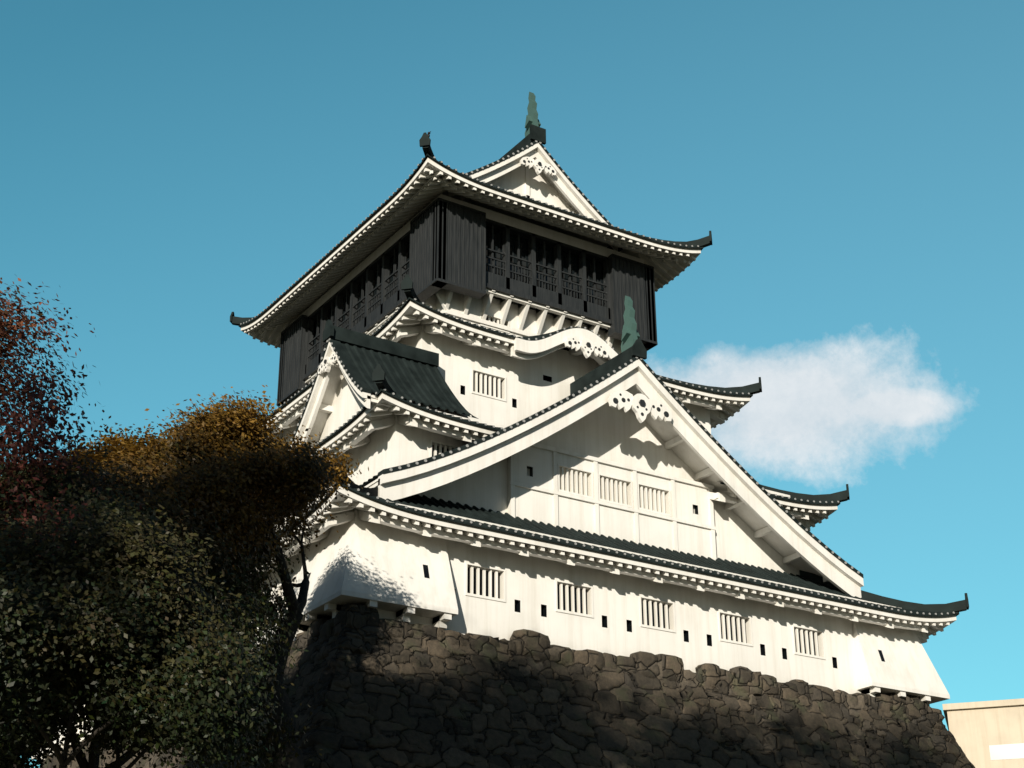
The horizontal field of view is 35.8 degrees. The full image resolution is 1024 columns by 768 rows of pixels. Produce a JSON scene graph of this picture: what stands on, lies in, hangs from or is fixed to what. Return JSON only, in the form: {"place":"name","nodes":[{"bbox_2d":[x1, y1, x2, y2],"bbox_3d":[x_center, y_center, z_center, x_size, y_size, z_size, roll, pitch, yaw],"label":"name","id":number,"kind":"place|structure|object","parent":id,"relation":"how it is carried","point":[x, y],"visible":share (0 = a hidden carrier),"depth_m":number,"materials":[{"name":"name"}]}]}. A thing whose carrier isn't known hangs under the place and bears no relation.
{"place":"outdoors","nodes":[
{"label":"outdoors","id":0,"kind":"place"},
{"bbox_2d":[0,277,147,577],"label":"tree","id":1,"kind":"object","parent":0,"point":[40,418],"depth_m":35.50,"materials":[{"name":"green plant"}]},
{"bbox_2d":[3,385,368,767],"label":"tree","id":2,"kind":"object","parent":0,"point":[210,470],"depth_m":41.51,"materials":[{"name":"brown plant"}]},
{"bbox_2d":[318,375,382,441],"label":"castle wall","id":3,"kind":"structure","parent":0,"point":[347,404],"depth_m":61.03,"materials":[{"name":"white paint"}]},
{"bbox_2d":[0,0,1023,767],"label":"sky","id":4,"kind":"structure","parent":0,"point":[854,169],"materials":[{"name":"blue"}]},
{"bbox_2d":[442,140,617,250],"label":"gable","id":5,"kind":"structure","parent":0,"point":[515,174],"depth_m":75.34,"materials":[{"name":"white paint"}]},
{"bbox_2d":[523,158,553,172],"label":"gable ornament","id":6,"kind":"object","parent":5,"relation":"attached to","point":[539,163],"visible":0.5,"depth_m":74.55,"materials":[{"name":"black metal"}]},
{"bbox_2d":[525,92,540,136],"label":"roof ornament","id":7,"kind":"object","parent":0,"point":[532,117],"visible":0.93,"depth_m":76.08,"materials":[{"name":"green metal"}]},
{"bbox_2d":[418,402,799,574],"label":"gable wall","id":8,"kind":"structure","parent":0,"point":[606,469],"depth_m":63.77,"materials":[{"name":"white paint"}]},
{"bbox_3d":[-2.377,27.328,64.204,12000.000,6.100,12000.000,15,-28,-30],"label":"ground","id":9,"kind":"structure","parent":0,"visible":0},
{"bbox_2d":[0,434,312,767],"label":"tree","id":10,"kind":"object","parent":9,"relation":"on","point":[99,500],"depth_m":36.94,"materials":[{"name":"brown plant"}]},
{"bbox_2d":[0,485,326,767],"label":"tree","id":11,"kind":"object","parent":9,"relation":"on","point":[205,654],"depth_m":30.17,"materials":[{"name":"green plant"}]},
{"bbox_2d":[67,632,974,767],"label":"stone base wall","id":12,"kind":"structure","parent":9,"relation":"on","point":[444,704],"depth_m":53.34,"materials":[{"name":"stone"}]},
{"bbox_2d":[80,502,898,740],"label":"castle wall","id":13,"kind":"structure","parent":12,"relation":"on","point":[501,594],"depth_m":58.08,"materials":[{"name":"paint"}]},
{"bbox_2d":[31,516,949,760],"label":"castle corner bays","id":14,"kind":"object","parent":13,"relation":"attached to","point":[404,575],"visible":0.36,"depth_m":53.10,"materials":[{"name":"paint"}]},
{"bbox_2d":[277,454,968,616],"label":"castle roof tiles","id":15,"kind":"object","parent":13,"relation":"on","point":[807,580],"visible":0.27,"depth_m":60.89,"materials":[{"name":"black tile"}]},
{"bbox_2d":[276,415,789,529],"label":"castle wall","id":16,"kind":"structure","parent":15,"relation":"on","point":[395,444],"depth_m":59.58,"materials":[{"name":"paint"}]},
{"bbox_2d":[315,364,849,505],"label":"castle roof tiles","id":17,"kind":"object","parent":16,"relation":"on","point":[379,378],"visible":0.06,"depth_m":60.58,"materials":[{"name":"grey tile"}]},
{"bbox_2d":[292,319,473,440],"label":"castle tiles","id":18,"kind":"object","parent":17,"relation":"on","point":[413,374],"visible":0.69,"depth_m":61.13,"materials":[{"name":"grey tile"}]},
{"bbox_2d":[290,338,472,447],"bbox_3d":[-5.056,0.558,61.367,4.860,3.900,5.891,15,-28,-30],"label":"gable bargeboard","id":19,"kind":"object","parent":18,"relation":"attached to","point":[319,409],"depth_m":61.26,"materials":[{"name":"white paint"}]},
{"bbox_2d":[278,322,710,446],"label":"castle wall","id":20,"kind":"structure","parent":17,"relation":"on","point":[489,385],"depth_m":65.66,"materials":[{"name":"paint"}]},
{"bbox_2d":[265,274,761,418],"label":"castle roof tiles","id":21,"kind":"object","parent":20,"relation":"on","point":[411,295],"visible":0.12,"depth_m":67.45,"materials":[{"name":"black tile"}]},
{"bbox_2d":[262,298,749,439],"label":"roof eaves","id":22,"kind":"object","parent":21,"relation":"attached to","point":[410,316],"visible":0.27,"depth_m":65.04,"materials":[{"name":"white paint"}]},
{"bbox_2d":[425,292,621,353],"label":"castle wall","id":23,"kind":"structure","parent":21,"relation":"on","point":[475,309],"depth_m":70.59,"materials":[{"name":"white paint"}]},
{"bbox_2d":[305,288,613,384],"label":"castle brackets","id":24,"kind":"object","parent":23,"relation":"attached to","point":[444,296],"visible":0.23,"depth_m":70.60,"materials":[{"name":"white paint"}]},
{"bbox_2d":[276,194,657,405],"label":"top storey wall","id":25,"kind":"structure","parent":23,"relation":"on","point":[439,242],"depth_m":72.56,"materials":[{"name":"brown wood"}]},
{"bbox_2d":[230,132,711,327],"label":"castle roof top tiles","id":26,"kind":"object","parent":25,"relation":"on","point":[425,143],"visible":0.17,"depth_m":72.64,"materials":[{"name":"black tile"}]},
{"bbox_2d":[240,156,700,347],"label":"roof eaves","id":27,"kind":"object","parent":26,"relation":"attached to","point":[429,182],"visible":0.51,"depth_m":72.91,"materials":[{"name":"white paint"}]},
{"bbox_2d":[464,124,611,224],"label":"gable roof","id":28,"kind":"structure","parent":26,"relation":"on","point":[537,133],"depth_m":75.38,"materials":[{"name":"black tile"}]},
{"bbox_2d":[511,328,617,363],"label":"curved gable","id":29,"kind":"structure","parent":21,"relation":"attached to","point":[522,349],"depth_m":66.39,"materials":[{"name":"white paint"}]},
{"bbox_2d":[568,338,605,354],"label":"gable ornament","id":30,"kind":"object","parent":29,"relation":"attached to","point":[588,344],"visible":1,"depth_m":66.69,"materials":[{"name":"black metal"}]},
{"bbox_2d":[315,388,838,530],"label":"roof eaves","id":31,"kind":"object","parent":17,"relation":"attached to","point":[359,429],"visible":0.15,"depth_m":59.25,"materials":[{"name":"white paint"}]},
{"bbox_2d":[262,484,956,643],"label":"roof eaves","id":32,"kind":"object","parent":15,"relation":"attached to","point":[924,628],"visible":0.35,"depth_m":56.53,"materials":[{"name":"white paint"}]},
{"bbox_2d":[365,356,863,597],"bbox_3d":[3.699,3.670,64.385,23.000,8.447,5.460,15,-28,-30],"label":"gable bargeboard","id":33,"kind":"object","parent":15,"relation":"on","point":[692,445],"depth_m":64.25,"materials":[{"name":"white paint"}]},
{"bbox_2d":[359,339,863,577],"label":"castle gable tiles","id":34,"kind":"object","parent":33,"relation":"on","point":[637,349],"visible":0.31,"depth_m":64.42,"materials":[{"name":"grey tile"}]},
{"bbox_2d":[621,296,639,352],"bbox_3d":[4.793,-2.479,65.249,0.688,2.537,0.832,15,-28,-30],"label":"roof ornament","id":35,"kind":"object","parent":34,"relation":"on","point":[630,335],"visible":0.99,"depth_m":64.93,"materials":[{"name":"green metal"}]},
{"bbox_2d":[613,393,668,416],"bbox_3d":[5.175,0.923,63.108,2.792,0.758,0.115,15,-28,-30],"label":"gable ornament","id":36,"kind":"object","parent":33,"relation":"attached to","point":[642,403],"visible":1,"depth_m":63.10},
{"bbox_2d":[42,604,974,767],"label":"castle stone base caps","id":37,"kind":"object","parent":12,"relation":"on","point":[361,622],"visible":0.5,"depth_m":53.75,"materials":[{"name":"stone"}]},
{"bbox_2d":[942,698,1023,767],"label":"distant building","id":38,"kind":"structure","parent":9,"relation":"on","point":[988,734],"depth_m":130.73,"materials":[{"name":"beige concrete"}]}
]}

